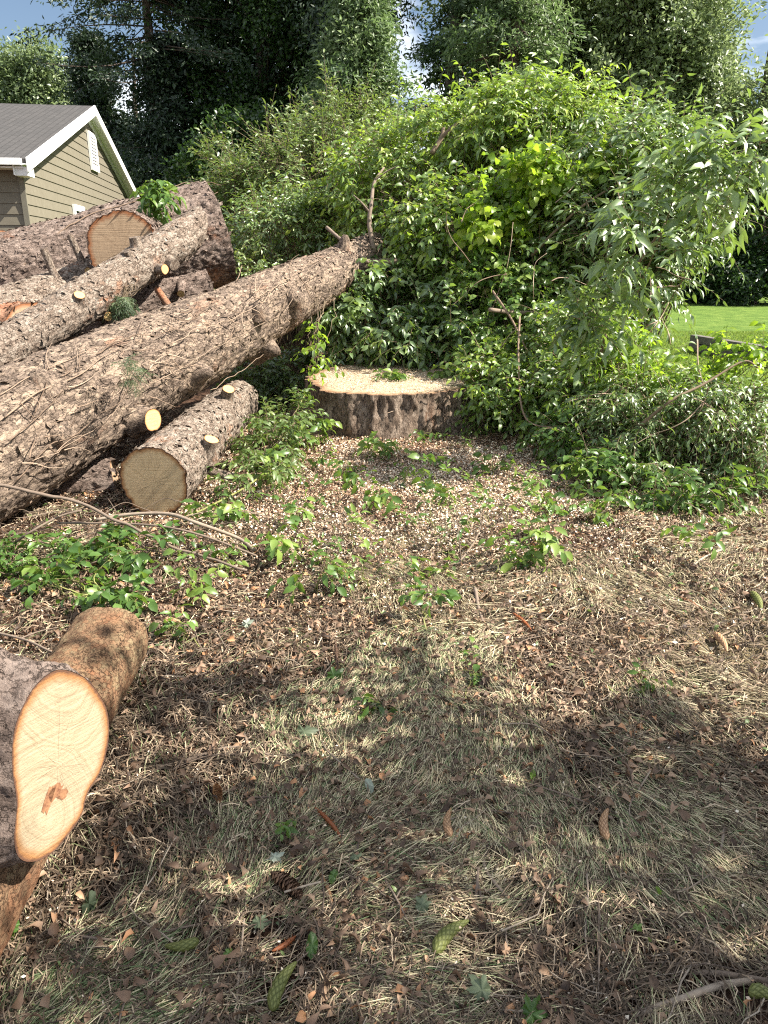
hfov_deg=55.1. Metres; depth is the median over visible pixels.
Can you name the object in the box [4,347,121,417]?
dry vine
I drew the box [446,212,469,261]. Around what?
thin stem
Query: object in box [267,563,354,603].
seedling
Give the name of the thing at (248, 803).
twig
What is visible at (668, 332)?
thin stem
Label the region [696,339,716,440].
thin stem
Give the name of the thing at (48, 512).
tangled twig
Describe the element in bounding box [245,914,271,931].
fallen leaf
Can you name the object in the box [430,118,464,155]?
dark branch
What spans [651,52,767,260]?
broad tree
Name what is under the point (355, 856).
fallen leaf
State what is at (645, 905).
fallen stick
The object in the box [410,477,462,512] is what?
seedling
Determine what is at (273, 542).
seedling
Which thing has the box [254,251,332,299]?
dry vine
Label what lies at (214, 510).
tangled twig
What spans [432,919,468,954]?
spruce cone
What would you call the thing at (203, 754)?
fallen stick
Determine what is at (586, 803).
twig
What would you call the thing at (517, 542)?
sprig
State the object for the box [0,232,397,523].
long log
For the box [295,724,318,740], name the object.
fallen leaf
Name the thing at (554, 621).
fallen stick
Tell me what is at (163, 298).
split branch
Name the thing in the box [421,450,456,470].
sprig
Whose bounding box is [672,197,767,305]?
hedge shrub
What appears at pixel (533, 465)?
sprig
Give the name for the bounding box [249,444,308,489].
seedling
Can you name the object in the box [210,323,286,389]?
dry vine
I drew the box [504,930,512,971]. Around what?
twig
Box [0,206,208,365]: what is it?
slim grey log
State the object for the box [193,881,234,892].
fallen stick
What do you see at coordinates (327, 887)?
spruce cone
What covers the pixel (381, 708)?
seedling
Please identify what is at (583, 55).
broad tree
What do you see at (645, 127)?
narrow leaved bough
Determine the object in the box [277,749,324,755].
twig
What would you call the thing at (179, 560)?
tangled twig
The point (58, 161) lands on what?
house
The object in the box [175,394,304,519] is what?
bare branch
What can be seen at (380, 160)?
leafy bough
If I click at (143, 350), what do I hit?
dry twig
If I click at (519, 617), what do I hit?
spruce cone
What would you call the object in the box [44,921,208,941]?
fallen stick
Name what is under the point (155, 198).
leafy sprig
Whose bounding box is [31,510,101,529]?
tangled twig
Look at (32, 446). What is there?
dry twig
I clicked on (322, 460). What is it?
seedling
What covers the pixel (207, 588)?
seedling
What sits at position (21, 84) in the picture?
pale tree
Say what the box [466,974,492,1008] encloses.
fallen leaf
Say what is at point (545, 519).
sprig
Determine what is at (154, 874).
fallen stick
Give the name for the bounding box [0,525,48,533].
tangled twig
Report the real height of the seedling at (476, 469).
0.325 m
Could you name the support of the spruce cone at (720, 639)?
on the ground at (718, 318)
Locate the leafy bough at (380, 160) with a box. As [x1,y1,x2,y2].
[277,67,498,314]
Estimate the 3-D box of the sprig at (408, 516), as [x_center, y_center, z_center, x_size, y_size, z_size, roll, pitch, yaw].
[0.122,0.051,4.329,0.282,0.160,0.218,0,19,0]
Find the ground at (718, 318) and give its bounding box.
[0,286,767,1023]
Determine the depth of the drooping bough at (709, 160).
4.82 m
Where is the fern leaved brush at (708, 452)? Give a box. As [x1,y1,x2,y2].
[552,355,767,507]
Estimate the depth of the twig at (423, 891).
1.85 m
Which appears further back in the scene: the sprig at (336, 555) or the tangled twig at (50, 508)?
the tangled twig at (50, 508)
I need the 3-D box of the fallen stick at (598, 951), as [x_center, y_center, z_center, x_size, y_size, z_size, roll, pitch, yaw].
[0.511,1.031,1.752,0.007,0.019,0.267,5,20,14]
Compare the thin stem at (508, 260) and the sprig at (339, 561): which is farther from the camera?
the thin stem at (508, 260)
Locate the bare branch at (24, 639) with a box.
[0,627,57,651]
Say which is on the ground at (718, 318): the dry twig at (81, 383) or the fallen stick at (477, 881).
the fallen stick at (477, 881)
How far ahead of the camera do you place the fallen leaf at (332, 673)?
2.89 m
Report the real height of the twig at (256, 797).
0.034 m
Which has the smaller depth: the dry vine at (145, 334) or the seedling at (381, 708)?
the seedling at (381, 708)
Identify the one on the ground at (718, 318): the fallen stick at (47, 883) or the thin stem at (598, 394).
the fallen stick at (47, 883)
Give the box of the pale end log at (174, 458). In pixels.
[117,380,258,515]
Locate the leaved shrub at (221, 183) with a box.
[180,119,292,365]
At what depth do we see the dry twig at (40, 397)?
4.43 m
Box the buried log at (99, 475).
[47,456,119,495]
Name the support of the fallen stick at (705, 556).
on the ground at (718, 318)
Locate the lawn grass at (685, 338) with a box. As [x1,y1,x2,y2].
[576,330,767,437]
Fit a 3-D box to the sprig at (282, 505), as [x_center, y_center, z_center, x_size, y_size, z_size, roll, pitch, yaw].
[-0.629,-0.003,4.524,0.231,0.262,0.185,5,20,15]
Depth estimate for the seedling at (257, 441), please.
6.25 m
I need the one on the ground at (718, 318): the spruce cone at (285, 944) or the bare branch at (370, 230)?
the spruce cone at (285, 944)
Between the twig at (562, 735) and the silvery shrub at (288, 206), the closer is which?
the twig at (562, 735)
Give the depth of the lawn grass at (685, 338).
13.67 m
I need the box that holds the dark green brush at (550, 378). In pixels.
[431,281,694,455]
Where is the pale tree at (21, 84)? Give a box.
[0,20,76,104]
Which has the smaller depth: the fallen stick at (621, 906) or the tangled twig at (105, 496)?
the fallen stick at (621, 906)
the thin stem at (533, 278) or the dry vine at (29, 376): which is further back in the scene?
the thin stem at (533, 278)
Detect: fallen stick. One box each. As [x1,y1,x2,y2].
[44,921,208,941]
[46,859,48,909]
[54,876,72,913]
[129,837,176,905]
[184,746,239,761]
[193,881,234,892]
[235,919,244,1016]
[243,733,290,761]
[284,881,320,892]
[473,587,483,623]
[475,866,479,899]
[482,816,535,930]
[509,719,522,752]
[549,617,585,644]
[549,685,577,709]
[560,802,576,845]
[584,872,595,989]
[597,902,599,997]
[619,879,622,931]
[635,876,678,915]
[640,977,752,1016]
[668,969,767,983]
[677,596,702,608]
[693,549,721,564]
[719,809,727,852]
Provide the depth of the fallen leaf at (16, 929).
1.74 m
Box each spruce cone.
[153,604,179,614]
[164,617,179,623]
[164,937,198,951]
[212,783,222,802]
[266,961,296,1011]
[270,870,302,899]
[272,934,295,951]
[314,807,340,838]
[316,868,332,903]
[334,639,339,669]
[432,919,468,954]
[443,808,452,836]
[513,613,531,629]
[598,808,609,840]
[713,632,727,651]
[748,982,767,999]
[750,591,762,609]
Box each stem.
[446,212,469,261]
[452,274,506,305]
[477,324,521,383]
[493,225,512,305]
[517,316,566,427]
[530,168,639,256]
[533,253,546,299]
[571,393,626,400]
[636,403,702,443]
[639,302,668,344]
[639,360,758,426]
[657,267,689,279]
[661,316,670,344]
[695,387,708,419]
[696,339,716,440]
[701,400,752,440]
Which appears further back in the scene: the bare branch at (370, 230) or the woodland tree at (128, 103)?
the woodland tree at (128, 103)
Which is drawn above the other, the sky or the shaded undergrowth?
the sky
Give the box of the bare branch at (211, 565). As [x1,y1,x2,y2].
[185,563,223,568]
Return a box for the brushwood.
[0,437,767,1023]
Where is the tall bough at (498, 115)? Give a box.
[403,42,658,206]
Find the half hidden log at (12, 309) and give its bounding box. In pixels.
[0,301,37,321]
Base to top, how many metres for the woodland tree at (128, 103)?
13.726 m
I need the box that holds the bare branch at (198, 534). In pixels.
[57,522,255,555]
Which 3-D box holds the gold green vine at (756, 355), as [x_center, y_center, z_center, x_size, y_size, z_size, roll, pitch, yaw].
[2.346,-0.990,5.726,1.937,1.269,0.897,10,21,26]
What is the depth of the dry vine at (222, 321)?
5.72 m
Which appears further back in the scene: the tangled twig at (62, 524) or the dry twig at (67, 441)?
the dry twig at (67, 441)
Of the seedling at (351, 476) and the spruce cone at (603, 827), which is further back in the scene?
the seedling at (351, 476)
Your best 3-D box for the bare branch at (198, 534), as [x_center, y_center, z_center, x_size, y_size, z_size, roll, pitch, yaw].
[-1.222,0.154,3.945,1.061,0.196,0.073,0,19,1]
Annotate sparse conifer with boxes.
[9,0,302,175]
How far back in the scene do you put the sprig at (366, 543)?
3.56 m
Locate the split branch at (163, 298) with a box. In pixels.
[154,286,170,304]
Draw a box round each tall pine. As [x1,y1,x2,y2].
[283,0,425,102]
[399,0,531,250]
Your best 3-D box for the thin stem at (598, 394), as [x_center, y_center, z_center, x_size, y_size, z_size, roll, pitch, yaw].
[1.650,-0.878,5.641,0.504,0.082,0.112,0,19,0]
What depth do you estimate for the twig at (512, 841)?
2.04 m
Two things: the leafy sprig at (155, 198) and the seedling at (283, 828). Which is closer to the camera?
the seedling at (283, 828)
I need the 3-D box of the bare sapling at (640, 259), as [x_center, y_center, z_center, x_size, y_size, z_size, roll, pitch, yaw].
[1.981,-1.595,6.679,0.357,1.810,2.288,2,19,6]
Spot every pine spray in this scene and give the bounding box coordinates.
[103,281,142,322]
[111,352,155,401]
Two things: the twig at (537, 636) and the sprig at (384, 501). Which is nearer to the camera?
the twig at (537, 636)
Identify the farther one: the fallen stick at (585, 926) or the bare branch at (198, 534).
the bare branch at (198, 534)
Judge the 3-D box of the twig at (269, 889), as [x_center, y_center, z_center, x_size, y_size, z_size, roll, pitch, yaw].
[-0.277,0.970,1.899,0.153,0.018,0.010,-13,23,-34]
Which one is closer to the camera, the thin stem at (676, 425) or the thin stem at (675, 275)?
the thin stem at (676, 425)
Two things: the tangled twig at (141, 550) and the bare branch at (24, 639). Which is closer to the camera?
the bare branch at (24, 639)
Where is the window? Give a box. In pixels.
[72,204,84,214]
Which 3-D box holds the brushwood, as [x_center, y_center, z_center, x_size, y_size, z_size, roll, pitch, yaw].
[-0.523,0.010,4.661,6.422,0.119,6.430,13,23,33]
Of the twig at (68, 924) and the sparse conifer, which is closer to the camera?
the twig at (68, 924)
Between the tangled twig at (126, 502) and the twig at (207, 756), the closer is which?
the twig at (207, 756)
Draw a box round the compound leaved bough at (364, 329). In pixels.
[289,228,516,371]
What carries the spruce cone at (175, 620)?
on the ground at (718, 318)
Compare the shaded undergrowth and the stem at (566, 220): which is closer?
the stem at (566, 220)
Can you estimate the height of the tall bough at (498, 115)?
3.815 m
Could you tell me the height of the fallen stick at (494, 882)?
0.016 m
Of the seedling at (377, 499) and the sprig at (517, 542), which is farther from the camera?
the seedling at (377, 499)
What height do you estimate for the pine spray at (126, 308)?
0.449 m
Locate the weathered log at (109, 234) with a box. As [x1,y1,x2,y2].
[86,209,170,281]
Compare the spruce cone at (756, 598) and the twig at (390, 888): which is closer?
the twig at (390, 888)
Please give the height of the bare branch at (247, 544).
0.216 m
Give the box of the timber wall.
[688,335,767,365]
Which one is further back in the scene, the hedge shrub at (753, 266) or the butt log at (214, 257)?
the hedge shrub at (753, 266)
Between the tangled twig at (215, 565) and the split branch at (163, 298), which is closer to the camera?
the tangled twig at (215, 565)
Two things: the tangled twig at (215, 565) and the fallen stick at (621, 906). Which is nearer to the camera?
the fallen stick at (621, 906)
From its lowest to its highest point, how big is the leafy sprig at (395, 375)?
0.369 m
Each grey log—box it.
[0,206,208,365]
[0,234,93,317]
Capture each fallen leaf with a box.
[10,920,19,941]
[81,890,96,914]
[223,948,231,959]
[240,618,253,627]
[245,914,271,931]
[264,851,284,862]
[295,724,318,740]
[306,931,317,959]
[324,666,343,681]
[328,869,337,883]
[350,853,361,860]
[365,778,373,792]
[415,893,431,918]
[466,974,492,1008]
[501,941,509,958]
[521,992,547,1023]
[530,770,535,779]
[630,923,641,931]
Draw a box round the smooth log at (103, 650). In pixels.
[0,607,147,956]
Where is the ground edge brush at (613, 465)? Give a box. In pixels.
[514,396,767,527]
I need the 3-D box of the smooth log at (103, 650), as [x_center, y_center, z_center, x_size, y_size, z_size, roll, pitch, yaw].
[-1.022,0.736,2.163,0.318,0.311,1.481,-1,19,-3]
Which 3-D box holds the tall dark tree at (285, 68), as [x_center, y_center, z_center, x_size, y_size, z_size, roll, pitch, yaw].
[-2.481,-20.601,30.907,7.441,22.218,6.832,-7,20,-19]
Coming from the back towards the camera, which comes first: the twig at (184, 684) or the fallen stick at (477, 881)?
the twig at (184, 684)
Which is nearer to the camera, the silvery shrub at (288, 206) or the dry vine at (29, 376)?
the dry vine at (29, 376)
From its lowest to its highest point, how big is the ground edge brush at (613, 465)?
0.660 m
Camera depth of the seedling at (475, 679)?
2.81 m
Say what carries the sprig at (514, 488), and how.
on the ground at (718, 318)
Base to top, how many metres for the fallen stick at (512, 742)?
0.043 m
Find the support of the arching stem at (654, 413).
on the fern leaved brush at (708, 452)
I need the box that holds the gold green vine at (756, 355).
[564,303,767,445]
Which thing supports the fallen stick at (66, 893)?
on the ground at (718, 318)
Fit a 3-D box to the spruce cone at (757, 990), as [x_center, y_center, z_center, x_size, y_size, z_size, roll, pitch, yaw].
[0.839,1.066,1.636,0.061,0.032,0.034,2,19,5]
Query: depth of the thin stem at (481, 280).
6.69 m
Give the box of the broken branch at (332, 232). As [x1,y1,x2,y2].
[325,226,368,263]
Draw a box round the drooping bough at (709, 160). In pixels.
[538,106,767,392]
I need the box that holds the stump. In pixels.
[282,361,497,441]
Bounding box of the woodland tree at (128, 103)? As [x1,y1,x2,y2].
[120,44,187,185]
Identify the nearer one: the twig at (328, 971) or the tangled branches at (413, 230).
the twig at (328, 971)
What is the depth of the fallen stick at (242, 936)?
1.71 m
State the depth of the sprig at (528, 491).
4.85 m
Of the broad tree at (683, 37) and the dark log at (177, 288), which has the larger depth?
the broad tree at (683, 37)
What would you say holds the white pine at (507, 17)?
on the ground at (718, 318)
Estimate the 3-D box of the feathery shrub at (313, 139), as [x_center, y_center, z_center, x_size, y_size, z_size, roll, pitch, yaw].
[-0.794,-4.403,10.791,3.531,4.413,2.654,0,19,0]
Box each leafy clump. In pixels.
[0,518,80,591]
[2,545,160,623]
[50,514,210,584]
[201,385,335,507]
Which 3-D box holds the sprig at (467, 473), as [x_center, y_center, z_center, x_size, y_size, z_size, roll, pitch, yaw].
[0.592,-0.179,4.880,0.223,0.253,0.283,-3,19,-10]
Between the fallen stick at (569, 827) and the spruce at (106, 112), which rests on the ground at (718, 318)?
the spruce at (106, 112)
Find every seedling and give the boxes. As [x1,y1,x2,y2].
[149,604,199,650]
[162,548,228,606]
[180,488,258,527]
[190,537,249,577]
[240,417,274,448]
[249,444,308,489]
[255,515,305,565]
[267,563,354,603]
[274,819,298,840]
[280,417,317,458]
[283,489,315,522]
[300,412,342,449]
[311,445,343,480]
[333,465,362,495]
[344,693,396,722]
[351,469,402,512]
[352,431,415,461]
[380,453,444,487]
[394,581,461,630]
[409,429,450,445]
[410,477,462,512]
[433,636,483,697]
[470,445,522,478]
[478,507,572,574]
[521,474,565,517]
[548,456,606,499]
[560,471,635,528]
[607,658,672,696]
[660,523,738,560]
[717,512,739,527]
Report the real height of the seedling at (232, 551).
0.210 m
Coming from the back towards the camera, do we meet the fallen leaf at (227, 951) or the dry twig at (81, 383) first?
the dry twig at (81, 383)
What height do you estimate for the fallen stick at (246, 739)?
0.028 m
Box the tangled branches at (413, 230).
[351,114,640,352]
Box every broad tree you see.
[403,0,653,127]
[557,0,767,156]
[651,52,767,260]
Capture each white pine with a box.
[273,0,438,206]
[415,0,600,180]
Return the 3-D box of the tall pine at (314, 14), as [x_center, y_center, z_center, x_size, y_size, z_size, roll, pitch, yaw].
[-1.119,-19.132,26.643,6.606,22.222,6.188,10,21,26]
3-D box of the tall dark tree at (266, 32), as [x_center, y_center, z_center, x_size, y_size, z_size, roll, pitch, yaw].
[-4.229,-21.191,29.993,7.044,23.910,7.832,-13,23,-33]
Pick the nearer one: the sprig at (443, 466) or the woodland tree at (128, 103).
the sprig at (443, 466)
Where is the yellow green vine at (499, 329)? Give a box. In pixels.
[421,233,588,412]
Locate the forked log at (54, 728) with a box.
[0,647,108,867]
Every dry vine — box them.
[0,350,88,395]
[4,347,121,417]
[8,365,66,440]
[15,376,130,480]
[32,377,130,460]
[57,201,135,233]
[96,299,217,354]
[149,316,276,383]
[167,281,301,343]
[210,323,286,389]
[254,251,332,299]
[283,260,320,334]
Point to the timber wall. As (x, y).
(705, 340)
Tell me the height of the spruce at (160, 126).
11.101 m
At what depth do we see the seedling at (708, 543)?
3.89 m
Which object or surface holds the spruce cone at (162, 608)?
on the ground at (718, 318)
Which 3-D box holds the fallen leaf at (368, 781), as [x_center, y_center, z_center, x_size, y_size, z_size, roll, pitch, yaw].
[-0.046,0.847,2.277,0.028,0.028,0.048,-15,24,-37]
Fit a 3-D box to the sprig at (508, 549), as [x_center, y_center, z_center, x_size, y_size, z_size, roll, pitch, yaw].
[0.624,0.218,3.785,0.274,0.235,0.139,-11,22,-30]
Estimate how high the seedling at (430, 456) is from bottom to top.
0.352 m
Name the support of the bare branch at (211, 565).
on the ground at (718, 318)
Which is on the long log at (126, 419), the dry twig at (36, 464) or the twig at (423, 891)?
the dry twig at (36, 464)
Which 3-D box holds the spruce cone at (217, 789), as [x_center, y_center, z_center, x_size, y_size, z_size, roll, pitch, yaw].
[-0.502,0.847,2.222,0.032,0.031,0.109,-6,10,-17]
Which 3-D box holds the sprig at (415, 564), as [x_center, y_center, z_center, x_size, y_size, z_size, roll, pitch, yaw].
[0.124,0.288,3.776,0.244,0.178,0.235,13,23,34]
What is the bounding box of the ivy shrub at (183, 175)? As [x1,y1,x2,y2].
[158,98,289,275]
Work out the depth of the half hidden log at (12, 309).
5.84 m
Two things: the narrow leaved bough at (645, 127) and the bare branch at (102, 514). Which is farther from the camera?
the narrow leaved bough at (645, 127)
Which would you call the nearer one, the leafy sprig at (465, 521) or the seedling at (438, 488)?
the leafy sprig at (465, 521)
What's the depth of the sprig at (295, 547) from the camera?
3.96 m
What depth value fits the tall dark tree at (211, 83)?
30.51 m
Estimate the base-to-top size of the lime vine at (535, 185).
2.736 m
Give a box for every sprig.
[130,179,186,225]
[251,533,309,565]
[259,493,297,524]
[290,298,344,401]
[295,533,330,570]
[307,542,362,575]
[313,477,345,506]
[318,526,352,582]
[338,460,365,471]
[343,536,385,594]
[344,503,377,550]
[370,487,398,509]
[372,368,421,381]
[376,554,430,582]
[382,505,429,527]
[413,473,453,531]
[416,459,452,494]
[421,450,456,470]
[422,556,459,581]
[434,517,469,562]
[449,429,477,449]
[452,467,490,499]
[452,485,494,542]
[473,477,516,531]
[485,528,546,569]
[491,532,527,577]
[505,471,548,504]
[511,460,549,488]
[515,499,570,534]
[519,474,548,507]
[523,495,563,539]
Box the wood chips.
[0,400,767,1023]
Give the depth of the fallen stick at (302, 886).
1.88 m
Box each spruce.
[48,23,145,187]
[111,23,235,279]
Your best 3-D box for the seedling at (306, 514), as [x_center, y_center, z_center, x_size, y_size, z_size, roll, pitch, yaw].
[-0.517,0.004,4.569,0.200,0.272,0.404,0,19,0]
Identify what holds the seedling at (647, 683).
on the ground at (718, 318)
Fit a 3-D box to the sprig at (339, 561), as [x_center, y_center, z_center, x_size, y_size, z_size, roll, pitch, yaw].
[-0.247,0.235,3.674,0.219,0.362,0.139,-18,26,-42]
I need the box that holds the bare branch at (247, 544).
[96,511,255,551]
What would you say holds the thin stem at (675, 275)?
on the dark green brush at (550, 378)
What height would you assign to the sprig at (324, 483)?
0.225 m
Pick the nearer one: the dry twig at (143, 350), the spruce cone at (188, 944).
the spruce cone at (188, 944)
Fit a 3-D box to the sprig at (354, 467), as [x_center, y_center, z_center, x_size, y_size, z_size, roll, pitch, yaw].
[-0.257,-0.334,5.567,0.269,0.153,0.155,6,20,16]
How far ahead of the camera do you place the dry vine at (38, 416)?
4.34 m
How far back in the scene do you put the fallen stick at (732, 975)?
1.68 m
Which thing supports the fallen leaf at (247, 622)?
on the ground at (718, 318)
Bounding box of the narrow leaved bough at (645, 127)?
[507,62,767,368]
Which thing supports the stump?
on the ground at (718, 318)
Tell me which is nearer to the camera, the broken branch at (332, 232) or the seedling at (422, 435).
the seedling at (422, 435)
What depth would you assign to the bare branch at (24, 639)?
3.12 m
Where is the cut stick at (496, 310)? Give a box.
[488,308,542,314]
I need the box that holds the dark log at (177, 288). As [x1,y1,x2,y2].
[67,268,213,340]
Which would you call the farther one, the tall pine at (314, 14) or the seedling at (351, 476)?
the tall pine at (314, 14)
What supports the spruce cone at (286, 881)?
on the ground at (718, 318)
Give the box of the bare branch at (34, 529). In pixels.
[13,509,81,542]
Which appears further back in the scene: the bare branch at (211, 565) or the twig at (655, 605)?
the bare branch at (211, 565)
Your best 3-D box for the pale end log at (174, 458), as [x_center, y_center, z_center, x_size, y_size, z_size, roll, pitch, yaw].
[-1.305,-0.628,5.670,0.656,0.534,2.374,1,21,2]
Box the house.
[0,103,138,230]
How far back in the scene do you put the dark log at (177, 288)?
7.80 m
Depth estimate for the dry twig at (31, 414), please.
4.33 m
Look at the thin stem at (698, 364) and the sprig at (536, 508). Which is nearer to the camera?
the sprig at (536, 508)
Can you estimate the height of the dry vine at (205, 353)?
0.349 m
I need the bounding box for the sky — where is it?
[0,0,767,199]
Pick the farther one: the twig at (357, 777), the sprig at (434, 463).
the sprig at (434, 463)
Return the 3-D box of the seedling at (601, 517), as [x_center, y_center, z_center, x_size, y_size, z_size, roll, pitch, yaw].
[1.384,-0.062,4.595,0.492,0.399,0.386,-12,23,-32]
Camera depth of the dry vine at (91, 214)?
7.52 m
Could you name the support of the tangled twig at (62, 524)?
on the ground at (718, 318)
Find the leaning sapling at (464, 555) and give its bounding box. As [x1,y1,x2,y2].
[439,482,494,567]
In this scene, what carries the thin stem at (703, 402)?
in the fern leaved brush at (708, 452)
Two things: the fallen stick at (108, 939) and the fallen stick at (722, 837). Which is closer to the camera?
the fallen stick at (108, 939)
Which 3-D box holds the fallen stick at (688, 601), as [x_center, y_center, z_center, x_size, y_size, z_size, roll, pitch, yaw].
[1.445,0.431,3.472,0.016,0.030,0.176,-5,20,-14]
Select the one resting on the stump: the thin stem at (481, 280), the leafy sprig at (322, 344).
the leafy sprig at (322, 344)
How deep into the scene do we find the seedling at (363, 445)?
5.82 m
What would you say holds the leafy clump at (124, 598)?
on the ground at (718, 318)
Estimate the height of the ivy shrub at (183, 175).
6.135 m
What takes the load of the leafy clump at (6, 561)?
on the ground at (718, 318)
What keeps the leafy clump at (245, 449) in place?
on the ground at (718, 318)
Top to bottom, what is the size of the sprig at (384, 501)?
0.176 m
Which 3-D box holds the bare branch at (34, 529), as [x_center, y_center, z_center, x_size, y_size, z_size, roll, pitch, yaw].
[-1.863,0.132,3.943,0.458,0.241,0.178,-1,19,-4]
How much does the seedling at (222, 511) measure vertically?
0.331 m
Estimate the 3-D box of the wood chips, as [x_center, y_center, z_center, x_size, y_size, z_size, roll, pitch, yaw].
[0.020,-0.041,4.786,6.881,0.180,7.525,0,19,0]
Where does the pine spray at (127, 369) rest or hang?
attached to the long log at (126, 419)
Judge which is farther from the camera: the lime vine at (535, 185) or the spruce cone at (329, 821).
the lime vine at (535, 185)
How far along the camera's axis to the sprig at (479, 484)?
4.37 m
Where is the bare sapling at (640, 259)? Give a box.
[597,224,664,364]
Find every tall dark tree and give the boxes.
[133,0,283,183]
[198,0,320,261]
[241,0,413,186]
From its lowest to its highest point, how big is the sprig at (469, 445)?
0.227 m
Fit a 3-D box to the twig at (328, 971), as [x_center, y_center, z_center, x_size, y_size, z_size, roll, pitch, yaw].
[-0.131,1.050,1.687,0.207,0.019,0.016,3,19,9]
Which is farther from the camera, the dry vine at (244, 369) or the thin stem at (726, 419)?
the dry vine at (244, 369)
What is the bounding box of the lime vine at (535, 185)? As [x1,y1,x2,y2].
[441,130,653,353]
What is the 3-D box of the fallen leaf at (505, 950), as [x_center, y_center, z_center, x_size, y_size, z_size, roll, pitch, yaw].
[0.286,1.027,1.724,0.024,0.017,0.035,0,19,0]
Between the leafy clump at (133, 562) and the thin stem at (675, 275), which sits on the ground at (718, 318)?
the leafy clump at (133, 562)
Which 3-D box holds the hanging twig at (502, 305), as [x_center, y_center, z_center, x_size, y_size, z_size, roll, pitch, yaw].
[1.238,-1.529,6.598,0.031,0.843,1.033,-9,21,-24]
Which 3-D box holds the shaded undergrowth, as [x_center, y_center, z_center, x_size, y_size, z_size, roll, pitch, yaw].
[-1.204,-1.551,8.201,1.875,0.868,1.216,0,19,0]
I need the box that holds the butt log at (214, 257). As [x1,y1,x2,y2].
[0,180,236,288]
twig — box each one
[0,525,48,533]
[11,508,98,517]
[20,403,47,429]
[20,508,87,514]
[21,462,60,467]
[29,428,41,458]
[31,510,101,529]
[32,902,93,959]
[34,369,48,412]
[37,521,99,530]
[48,446,67,477]
[56,435,90,452]
[68,371,98,387]
[78,490,116,512]
[82,536,149,551]
[91,502,149,524]
[91,547,222,563]
[130,349,162,350]
[140,498,199,511]
[149,671,208,712]
[150,556,217,573]
[172,510,277,521]
[172,521,289,531]
[173,753,274,768]
[186,552,262,560]
[188,560,263,569]
[201,777,298,814]
[248,796,323,803]
[250,876,302,900]
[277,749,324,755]
[284,958,363,976]
[315,713,359,779]
[340,802,385,892]
[370,850,417,939]
[372,886,403,941]
[405,887,435,903]
[442,836,482,900]
[468,810,545,817]
[472,691,507,734]
[485,822,544,869]
[492,290,538,370]
[504,723,588,742]
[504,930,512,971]
[513,630,561,648]
[515,779,612,819]
[526,707,569,739]
[562,647,634,681]
[629,770,651,838]
[633,597,667,618]
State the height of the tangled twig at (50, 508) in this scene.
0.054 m
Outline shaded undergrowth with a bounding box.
[198,339,326,410]
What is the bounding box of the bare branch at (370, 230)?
[353,165,398,252]
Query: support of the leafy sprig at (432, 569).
on the ground at (718, 318)
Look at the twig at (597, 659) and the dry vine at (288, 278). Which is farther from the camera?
the dry vine at (288, 278)
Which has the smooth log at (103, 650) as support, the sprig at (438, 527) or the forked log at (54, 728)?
the forked log at (54, 728)
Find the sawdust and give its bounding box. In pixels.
[316,362,466,392]
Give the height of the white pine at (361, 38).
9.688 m
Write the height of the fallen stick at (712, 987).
0.044 m
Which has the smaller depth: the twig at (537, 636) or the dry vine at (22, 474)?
the twig at (537, 636)
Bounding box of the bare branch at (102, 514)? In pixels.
[0,483,246,571]
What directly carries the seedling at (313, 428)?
on the ground at (718, 318)
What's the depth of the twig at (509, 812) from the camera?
2.15 m
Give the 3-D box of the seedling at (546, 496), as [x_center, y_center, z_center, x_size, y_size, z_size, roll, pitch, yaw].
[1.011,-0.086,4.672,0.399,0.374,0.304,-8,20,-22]
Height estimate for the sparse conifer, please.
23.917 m
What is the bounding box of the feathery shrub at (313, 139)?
[198,49,439,360]
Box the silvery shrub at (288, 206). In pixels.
[220,144,408,377]
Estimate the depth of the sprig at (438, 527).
4.09 m
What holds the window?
in the house
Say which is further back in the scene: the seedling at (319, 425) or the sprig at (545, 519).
the seedling at (319, 425)
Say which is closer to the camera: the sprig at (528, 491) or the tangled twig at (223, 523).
the tangled twig at (223, 523)
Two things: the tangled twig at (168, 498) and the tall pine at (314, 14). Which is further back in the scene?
the tall pine at (314, 14)
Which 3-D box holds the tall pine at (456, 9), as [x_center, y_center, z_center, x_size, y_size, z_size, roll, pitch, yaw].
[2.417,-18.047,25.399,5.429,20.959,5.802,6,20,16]
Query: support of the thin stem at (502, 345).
on the dark green brush at (550, 378)

